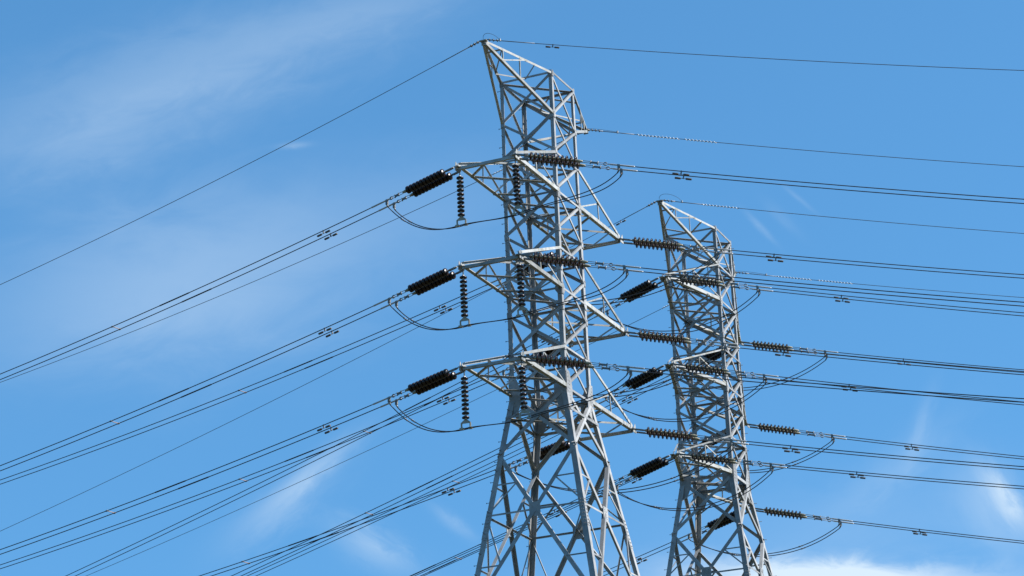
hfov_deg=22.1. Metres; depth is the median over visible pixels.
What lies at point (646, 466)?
insulator string
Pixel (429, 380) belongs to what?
insulator string
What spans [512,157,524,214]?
suspension string
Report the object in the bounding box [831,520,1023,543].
conductor
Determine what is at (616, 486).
conductor
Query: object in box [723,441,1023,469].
conductor
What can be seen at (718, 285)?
insulator string
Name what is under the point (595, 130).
earth wire
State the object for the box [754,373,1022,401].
conductor
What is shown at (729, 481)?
lattice tower
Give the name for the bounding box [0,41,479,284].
earth wire
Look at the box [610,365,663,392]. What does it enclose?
insulator string
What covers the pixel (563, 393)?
lattice tower
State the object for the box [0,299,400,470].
conductor
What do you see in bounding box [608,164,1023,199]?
conductor
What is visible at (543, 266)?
insulator string
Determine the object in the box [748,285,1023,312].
conductor
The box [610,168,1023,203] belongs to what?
conductor
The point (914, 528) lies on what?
conductor
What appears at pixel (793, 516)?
insulator string
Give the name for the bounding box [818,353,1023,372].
conductor
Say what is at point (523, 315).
jumper cable
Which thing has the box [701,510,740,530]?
insulator string
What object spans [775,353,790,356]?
vibration damper
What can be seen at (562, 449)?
insulator string
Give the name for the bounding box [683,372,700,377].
vibration damper
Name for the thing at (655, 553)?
conductor
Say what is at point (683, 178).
vibration damper
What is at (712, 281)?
insulator string
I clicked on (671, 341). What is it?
insulator string
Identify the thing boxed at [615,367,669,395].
insulator string
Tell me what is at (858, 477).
vibration damper
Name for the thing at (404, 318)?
jumper cable
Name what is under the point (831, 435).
conductor
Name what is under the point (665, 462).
insulator string
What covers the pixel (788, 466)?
jumper cable
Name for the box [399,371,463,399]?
insulator string
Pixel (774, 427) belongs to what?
insulator string
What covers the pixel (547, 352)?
insulator string
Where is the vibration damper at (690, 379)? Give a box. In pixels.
[686,377,702,381]
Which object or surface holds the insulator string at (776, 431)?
attached to the lattice tower at (729, 481)
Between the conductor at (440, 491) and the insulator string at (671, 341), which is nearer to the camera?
the insulator string at (671, 341)
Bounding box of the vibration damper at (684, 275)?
[679,272,695,277]
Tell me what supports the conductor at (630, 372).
attached to the insulator string at (586, 367)
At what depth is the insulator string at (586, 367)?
94.06 m
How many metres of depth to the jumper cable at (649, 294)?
105.75 m
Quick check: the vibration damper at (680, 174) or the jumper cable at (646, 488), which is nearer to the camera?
the vibration damper at (680, 174)
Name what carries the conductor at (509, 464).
attached to the insulator string at (545, 450)
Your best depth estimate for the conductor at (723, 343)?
101.78 m
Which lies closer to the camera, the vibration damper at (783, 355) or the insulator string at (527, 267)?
the vibration damper at (783, 355)
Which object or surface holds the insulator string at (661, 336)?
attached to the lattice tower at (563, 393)
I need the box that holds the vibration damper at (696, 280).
[681,277,698,281]
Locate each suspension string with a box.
[455,170,467,226]
[458,269,470,327]
[459,370,472,429]
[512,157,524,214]
[516,258,528,316]
[518,359,531,419]
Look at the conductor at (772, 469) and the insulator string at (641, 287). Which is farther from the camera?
the insulator string at (641, 287)
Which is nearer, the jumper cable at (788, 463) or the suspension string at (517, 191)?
the suspension string at (517, 191)
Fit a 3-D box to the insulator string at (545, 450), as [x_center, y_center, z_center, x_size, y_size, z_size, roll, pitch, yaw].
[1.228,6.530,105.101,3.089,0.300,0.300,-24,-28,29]
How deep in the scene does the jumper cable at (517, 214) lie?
96.53 m
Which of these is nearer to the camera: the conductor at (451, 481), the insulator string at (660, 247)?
the insulator string at (660, 247)
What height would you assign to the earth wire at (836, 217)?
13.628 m
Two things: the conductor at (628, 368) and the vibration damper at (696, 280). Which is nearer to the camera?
the conductor at (628, 368)
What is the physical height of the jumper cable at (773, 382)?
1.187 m
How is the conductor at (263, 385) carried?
attached to the insulator string at (543, 266)
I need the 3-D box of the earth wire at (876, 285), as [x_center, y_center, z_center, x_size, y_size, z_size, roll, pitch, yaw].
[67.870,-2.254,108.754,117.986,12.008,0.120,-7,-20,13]
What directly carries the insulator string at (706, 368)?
attached to the lattice tower at (729, 481)
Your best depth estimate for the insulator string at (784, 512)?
119.30 m
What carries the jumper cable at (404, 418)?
hanging from the suspension string at (464, 387)
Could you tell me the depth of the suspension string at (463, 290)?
96.45 m
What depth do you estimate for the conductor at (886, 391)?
109.97 m
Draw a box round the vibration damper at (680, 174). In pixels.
[672,170,688,175]
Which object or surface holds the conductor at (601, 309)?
attached to the insulator string at (641, 287)
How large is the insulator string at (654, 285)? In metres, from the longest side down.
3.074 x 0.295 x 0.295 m
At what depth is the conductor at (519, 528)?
129.31 m
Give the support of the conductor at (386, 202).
attached to the insulator string at (423, 182)
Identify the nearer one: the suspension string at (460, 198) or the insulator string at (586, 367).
the insulator string at (586, 367)
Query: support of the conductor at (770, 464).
attached to the insulator string at (708, 457)
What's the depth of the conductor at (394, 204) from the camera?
104.47 m
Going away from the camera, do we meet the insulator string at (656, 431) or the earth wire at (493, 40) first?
the earth wire at (493, 40)
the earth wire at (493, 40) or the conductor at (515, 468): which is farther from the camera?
the conductor at (515, 468)
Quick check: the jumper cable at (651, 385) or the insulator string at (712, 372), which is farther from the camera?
the insulator string at (712, 372)
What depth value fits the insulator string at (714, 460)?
110.74 m
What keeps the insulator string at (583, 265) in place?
attached to the lattice tower at (563, 393)
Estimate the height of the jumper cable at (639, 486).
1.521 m
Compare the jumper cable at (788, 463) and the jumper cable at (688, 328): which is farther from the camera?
the jumper cable at (788, 463)
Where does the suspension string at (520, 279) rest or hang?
hanging from the lattice tower at (563, 393)
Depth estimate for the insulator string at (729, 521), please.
121.05 m
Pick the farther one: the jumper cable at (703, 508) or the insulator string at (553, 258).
the jumper cable at (703, 508)
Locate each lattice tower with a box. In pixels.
[454,39,639,575]
[656,200,772,575]
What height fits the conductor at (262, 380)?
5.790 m
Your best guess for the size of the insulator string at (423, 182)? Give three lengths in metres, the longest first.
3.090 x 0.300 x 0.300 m
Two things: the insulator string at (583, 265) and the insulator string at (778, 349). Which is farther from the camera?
the insulator string at (778, 349)
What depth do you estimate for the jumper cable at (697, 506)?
110.67 m
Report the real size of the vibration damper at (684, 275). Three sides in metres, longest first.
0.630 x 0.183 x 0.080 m
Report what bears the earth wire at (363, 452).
attached to the lattice tower at (729, 481)
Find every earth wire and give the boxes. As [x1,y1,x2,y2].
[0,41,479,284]
[0,134,578,382]
[1,201,655,530]
[87,287,704,575]
[486,38,1023,70]
[589,129,1023,166]
[662,199,1023,233]
[737,272,1023,297]
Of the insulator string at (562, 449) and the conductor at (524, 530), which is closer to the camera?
the insulator string at (562, 449)
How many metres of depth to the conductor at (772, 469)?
108.75 m
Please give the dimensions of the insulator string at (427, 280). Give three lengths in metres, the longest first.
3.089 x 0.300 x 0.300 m
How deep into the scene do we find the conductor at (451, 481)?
132.49 m
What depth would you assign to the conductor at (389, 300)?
102.57 m
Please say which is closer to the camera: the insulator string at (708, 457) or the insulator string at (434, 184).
the insulator string at (434, 184)
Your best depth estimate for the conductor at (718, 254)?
103.42 m
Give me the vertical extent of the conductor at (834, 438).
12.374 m
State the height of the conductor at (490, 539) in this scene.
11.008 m
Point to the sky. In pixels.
(113, 112)
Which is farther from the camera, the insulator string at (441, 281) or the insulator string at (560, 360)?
the insulator string at (441, 281)
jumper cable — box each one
[388,172,617,229]
[390,274,622,330]
[390,375,626,432]
[395,177,619,228]
[397,378,629,431]
[398,278,625,329]
[504,256,714,301]
[506,350,721,395]
[513,447,730,491]
[517,450,732,493]
[518,259,716,304]
[528,353,723,398]
[607,383,761,419]
[609,296,758,333]
[610,293,756,331]
[613,384,764,421]
[617,470,769,508]
[618,473,771,510]
[681,357,824,387]
[685,360,825,390]
[690,526,837,554]
[703,528,839,556]
[737,441,831,470]
[737,444,831,472]
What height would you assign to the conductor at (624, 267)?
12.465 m
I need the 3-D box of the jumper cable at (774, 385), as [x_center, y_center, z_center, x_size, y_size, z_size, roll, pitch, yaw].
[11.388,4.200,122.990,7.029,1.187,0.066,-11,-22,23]
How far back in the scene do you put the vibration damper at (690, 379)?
92.77 m
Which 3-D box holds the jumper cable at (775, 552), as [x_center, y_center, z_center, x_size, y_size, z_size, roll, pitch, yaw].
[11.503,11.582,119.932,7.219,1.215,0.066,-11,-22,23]
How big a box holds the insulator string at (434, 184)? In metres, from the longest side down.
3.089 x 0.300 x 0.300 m
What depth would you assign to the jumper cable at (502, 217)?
96.84 m
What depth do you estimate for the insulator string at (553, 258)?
95.24 m
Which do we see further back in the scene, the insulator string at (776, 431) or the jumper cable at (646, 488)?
the insulator string at (776, 431)
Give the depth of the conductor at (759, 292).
111.27 m
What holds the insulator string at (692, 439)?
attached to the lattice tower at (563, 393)
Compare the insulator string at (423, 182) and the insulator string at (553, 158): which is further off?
the insulator string at (423, 182)
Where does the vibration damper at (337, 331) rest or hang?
attached to the conductor at (396, 303)
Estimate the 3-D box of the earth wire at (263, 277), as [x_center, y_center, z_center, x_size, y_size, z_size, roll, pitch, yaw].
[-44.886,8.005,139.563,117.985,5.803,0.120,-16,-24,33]
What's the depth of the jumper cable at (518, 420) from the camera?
93.67 m
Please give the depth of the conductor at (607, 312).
125.72 m
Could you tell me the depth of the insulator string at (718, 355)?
123.53 m
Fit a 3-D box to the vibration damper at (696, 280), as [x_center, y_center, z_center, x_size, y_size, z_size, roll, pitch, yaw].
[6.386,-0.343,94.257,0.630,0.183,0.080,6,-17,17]
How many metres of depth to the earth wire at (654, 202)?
126.38 m
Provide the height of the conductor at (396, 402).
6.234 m
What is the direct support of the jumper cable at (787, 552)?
attached to the conductor at (655, 553)
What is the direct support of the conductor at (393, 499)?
attached to the insulator string at (635, 379)
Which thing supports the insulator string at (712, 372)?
attached to the lattice tower at (729, 481)
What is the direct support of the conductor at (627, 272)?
attached to the insulator string at (583, 265)
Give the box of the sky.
[0,0,1023,575]
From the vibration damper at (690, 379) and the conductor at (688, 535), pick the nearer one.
the vibration damper at (690, 379)
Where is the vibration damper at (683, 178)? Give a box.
[675,176,691,179]
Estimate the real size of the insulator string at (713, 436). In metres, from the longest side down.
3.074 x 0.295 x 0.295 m
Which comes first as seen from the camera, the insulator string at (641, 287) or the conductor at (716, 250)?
the conductor at (716, 250)
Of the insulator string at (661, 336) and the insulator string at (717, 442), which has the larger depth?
the insulator string at (717, 442)
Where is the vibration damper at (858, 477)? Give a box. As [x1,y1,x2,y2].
[850,474,865,478]
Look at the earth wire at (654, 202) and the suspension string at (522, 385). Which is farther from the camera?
the earth wire at (654, 202)
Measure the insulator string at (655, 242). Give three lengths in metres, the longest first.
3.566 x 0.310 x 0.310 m
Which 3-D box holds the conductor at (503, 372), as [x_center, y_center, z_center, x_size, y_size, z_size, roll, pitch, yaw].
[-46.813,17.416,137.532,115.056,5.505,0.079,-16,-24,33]
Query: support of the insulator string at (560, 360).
attached to the lattice tower at (563, 393)
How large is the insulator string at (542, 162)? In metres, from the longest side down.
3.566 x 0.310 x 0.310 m
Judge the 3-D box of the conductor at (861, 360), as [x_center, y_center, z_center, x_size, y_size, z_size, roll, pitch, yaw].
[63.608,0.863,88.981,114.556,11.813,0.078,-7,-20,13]
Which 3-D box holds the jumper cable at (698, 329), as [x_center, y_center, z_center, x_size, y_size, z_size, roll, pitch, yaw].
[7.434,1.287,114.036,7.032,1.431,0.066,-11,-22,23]
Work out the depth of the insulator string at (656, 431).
102.86 m
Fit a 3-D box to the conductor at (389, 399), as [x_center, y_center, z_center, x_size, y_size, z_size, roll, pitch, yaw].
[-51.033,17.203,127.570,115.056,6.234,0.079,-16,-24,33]
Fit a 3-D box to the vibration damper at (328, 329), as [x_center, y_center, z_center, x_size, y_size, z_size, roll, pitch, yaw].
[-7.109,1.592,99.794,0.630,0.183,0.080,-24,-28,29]
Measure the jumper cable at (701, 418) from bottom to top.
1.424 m
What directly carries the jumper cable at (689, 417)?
attached to the conductor at (393, 499)
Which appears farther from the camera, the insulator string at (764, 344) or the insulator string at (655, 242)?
the insulator string at (764, 344)
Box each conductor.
[0,201,398,379]
[0,296,393,465]
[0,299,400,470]
[0,368,507,564]
[0,373,509,568]
[0,395,393,549]
[0,398,400,554]
[1,198,391,373]
[1,278,501,479]
[1,281,506,483]
[66,306,604,575]
[76,309,609,575]
[200,462,513,575]
[212,465,519,575]
[232,398,607,575]
[241,395,615,575]
[248,370,679,575]
[256,373,681,575]
[410,481,614,575]
[415,451,685,575]
[421,483,620,575]
[424,453,689,575]
[604,533,691,571]
[604,536,692,575]
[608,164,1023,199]
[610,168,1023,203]
[613,264,1023,302]
[616,268,1023,306]
[617,365,1023,398]
[619,369,1023,402]
[706,247,1023,274]
[708,251,1023,278]
[713,341,1023,371]
[715,345,1023,374]
[721,438,1023,466]
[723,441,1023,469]
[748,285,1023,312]
[750,288,1022,315]
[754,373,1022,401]
[756,376,1023,404]
[761,462,1023,486]
[763,465,1023,488]
[816,350,1023,369]
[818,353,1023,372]
[823,433,1023,456]
[824,436,1021,458]
[830,518,1023,541]
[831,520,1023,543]
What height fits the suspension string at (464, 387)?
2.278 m
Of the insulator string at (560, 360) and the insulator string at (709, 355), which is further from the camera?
the insulator string at (709, 355)
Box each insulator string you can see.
[390,167,453,199]
[392,266,456,298]
[392,367,457,397]
[397,170,460,202]
[399,270,464,301]
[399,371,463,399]
[502,250,562,278]
[506,345,554,370]
[512,440,568,464]
[515,152,606,165]
[518,442,569,466]
[519,158,609,169]
[519,252,612,266]
[521,354,616,367]
[523,258,615,270]
[524,254,567,275]
[525,359,619,370]
[604,277,658,307]
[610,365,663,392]
[613,280,664,308]
[614,455,669,482]
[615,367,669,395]
[620,237,705,248]
[620,457,675,484]
[624,242,707,252]
[625,330,712,343]
[629,335,714,346]
[633,427,720,439]
[636,431,722,442]
[667,275,746,286]
[670,279,748,289]
[673,362,753,374]
[676,366,755,377]
[678,452,760,463]
[682,456,762,466]
[690,427,733,449]
[693,345,729,364]
[696,348,733,365]
[698,428,740,449]
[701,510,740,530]
[701,512,746,533]
[741,340,815,351]
[744,344,816,353]
[747,423,822,434]
[750,426,823,437]
[755,507,829,519]
[756,510,830,521]
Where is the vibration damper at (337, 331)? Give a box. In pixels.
[326,330,338,337]
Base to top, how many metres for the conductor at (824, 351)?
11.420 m
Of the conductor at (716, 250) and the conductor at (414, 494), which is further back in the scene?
the conductor at (414, 494)
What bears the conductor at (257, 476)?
attached to the insulator string
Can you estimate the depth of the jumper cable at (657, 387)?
104.35 m
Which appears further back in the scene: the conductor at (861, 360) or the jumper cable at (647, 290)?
the jumper cable at (647, 290)
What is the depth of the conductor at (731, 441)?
100.73 m
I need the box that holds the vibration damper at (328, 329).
[318,327,331,334]

